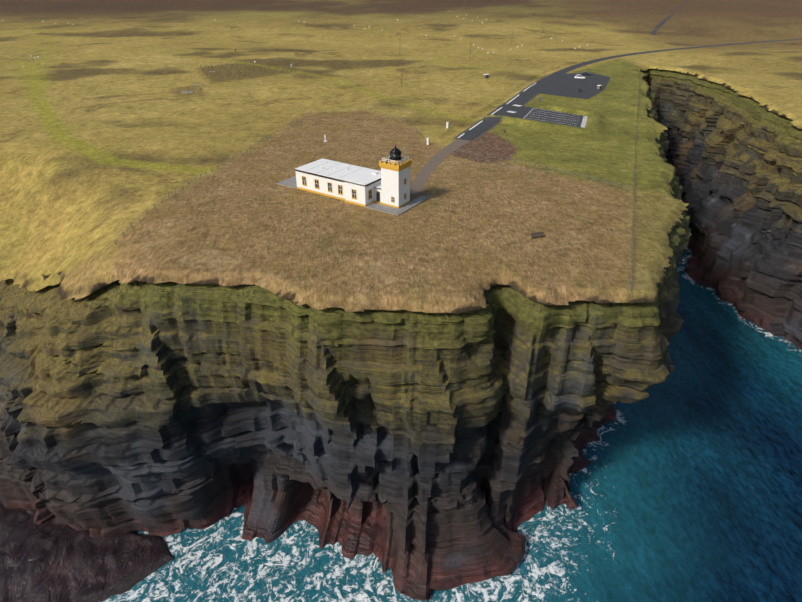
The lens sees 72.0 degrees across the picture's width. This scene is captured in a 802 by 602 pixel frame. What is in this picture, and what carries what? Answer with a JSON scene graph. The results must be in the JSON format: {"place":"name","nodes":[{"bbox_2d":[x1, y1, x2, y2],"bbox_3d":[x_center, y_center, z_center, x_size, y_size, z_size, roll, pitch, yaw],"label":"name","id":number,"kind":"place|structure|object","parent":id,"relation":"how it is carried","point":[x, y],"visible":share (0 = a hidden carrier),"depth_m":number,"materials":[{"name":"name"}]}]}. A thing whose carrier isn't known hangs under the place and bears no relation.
{"place":"outdoors","nodes":[
{"label":"outdoors","id":0,"kind":"place"},
{"bbox_2d":[0,0,801,313],"bbox_3d":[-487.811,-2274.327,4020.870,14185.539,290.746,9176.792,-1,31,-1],"label":"land","id":1,"kind":"structure","parent":0,"point":[106,136],"depth_m":157.37,"materials":[{"name":"green plant"}]},
{"bbox_2d":[172,87,201,93],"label":"well cover","id":2,"kind":"object","parent":1,"relation":"on","point":[187,91],"visible":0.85,"depth_m":219.22,"materials":[{"name":"concrete"}]},
{"bbox_2d":[114,112,308,244],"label":"fence","id":3,"kind":"object","parent":1,"relation":"on","point":[123,233],"visible":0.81,"depth_m":121.85,"materials":[{"name":"brown wood"}]},
{"bbox_2d":[200,58,295,79],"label":"staked plot","id":4,"kind":"object","parent":1,"relation":"on","point":[249,68],"visible":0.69,"depth_m":265.55,"materials":[{"name":"brown wood"}]},
{"bbox_2d":[276,144,428,215],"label":"lighthouse","id":5,"kind":"object","parent":1,"relation":"on","point":[386,189],"visible":1,"depth_m":112.86,"materials":[{"name":"white paint"}]},
{"bbox_2d":[319,108,426,139],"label":"fence","id":6,"kind":"object","parent":1,"relation":"on","point":[351,109],"visible":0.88,"depth_m":184.69,"materials":[{"name":"brown wood"}]},
{"bbox_2d":[469,155,546,174],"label":"car park fence","id":7,"kind":"object","parent":1,"relation":"on","point":[505,167],"visible":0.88,"depth_m":132.99,"materials":[{"name":"brown wood"}]},
{"bbox_2d":[530,231,544,238],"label":"bench","id":8,"kind":"object","parent":1,"relation":"on","point":[535,234],"visible":0.92,"depth_m":98.72,"materials":[{"name":"brown wood"}]},
{"bbox_2d":[451,147,634,191],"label":"fence","id":9,"kind":"object","parent":1,"relation":"on","point":[545,168],"visible":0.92,"depth_m":132.33,"materials":[{"name":"brown wood"}]},
{"bbox_2d":[628,65,640,299],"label":"fence","id":10,"kind":"object","parent":1,"relation":"on","point":[633,193],"visible":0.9,"depth_m":115.67,"materials":[{"name":"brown wood"}]},
{"bbox_2d":[0,69,801,600],"bbox_3d":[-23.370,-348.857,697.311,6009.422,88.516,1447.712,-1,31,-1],"label":"cliffs","id":11,"kind":"structure","parent":0,"point":[422,455],"depth_m":97.36,"materials":[{"name":"stone"}]},
{"bbox_2d":[410,139,468,194],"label":"path","id":12,"kind":"structure","parent":0,"point":[427,169],"depth_m":135.74,"materials":[{"name":"grey gravel"}]},
{"bbox_2d":[102,246,801,601],"bbox_3d":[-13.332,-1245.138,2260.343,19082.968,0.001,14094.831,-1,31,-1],"label":"sea","id":13,"kind":"structure","parent":0,"point":[686,484],"depth_m":112.56,"materials":[{"name":"liquid"}]},
{"bbox_2d":[0,495,173,601],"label":"shelf rock","id":14,"kind":"object","parent":13,"relation":"in","point":[55,559],"visible":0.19,"depth_m":103.74,"materials":[{"name":"brown stone"}]},
{"bbox_2d":[536,72,610,98],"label":"parking lot","id":15,"kind":"structure","parent":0,"point":[567,85],"depth_m":227.24,"materials":[{"name":"grey asphalt"}]},
{"bbox_2d":[574,74,584,78],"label":"car","id":16,"kind":"object","parent":15,"relation":"on","point":[578,76],"visible":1,"depth_m":242.22,"materials":[{"name":"white metal"}]},
{"bbox_2d":[453,39,801,140],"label":"road","id":17,"kind":"structure","parent":0,"point":[485,125],"depth_m":216.18,"materials":[{"name":"grey asphalt"}]},
{"bbox_2d":[488,103,583,126],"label":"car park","id":18,"kind":"structure","parent":17,"relation":"on","point":[522,111],"depth_m":183.40,"materials":[{"name":"grey asphalt"}]},
{"bbox_2d":[581,116,587,127],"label":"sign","id":19,"kind":"object","parent":18,"relation":"on","point":[584,120],"visible":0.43,"depth_m":174.25,"materials":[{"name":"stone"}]},
{"bbox_2d":[651,0,688,34],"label":"road","id":20,"kind":"structure","parent":0,"point":[659,25],"depth_m":457.95,"materials":[{"name":"grey asphalt"}]},
{"bbox_2d":[683,256,716,288],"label":"rock","id":21,"kind":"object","parent":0,"point":[691,268],"depth_m":203.23,"materials":[{"name":"brown stone"}]}
]}

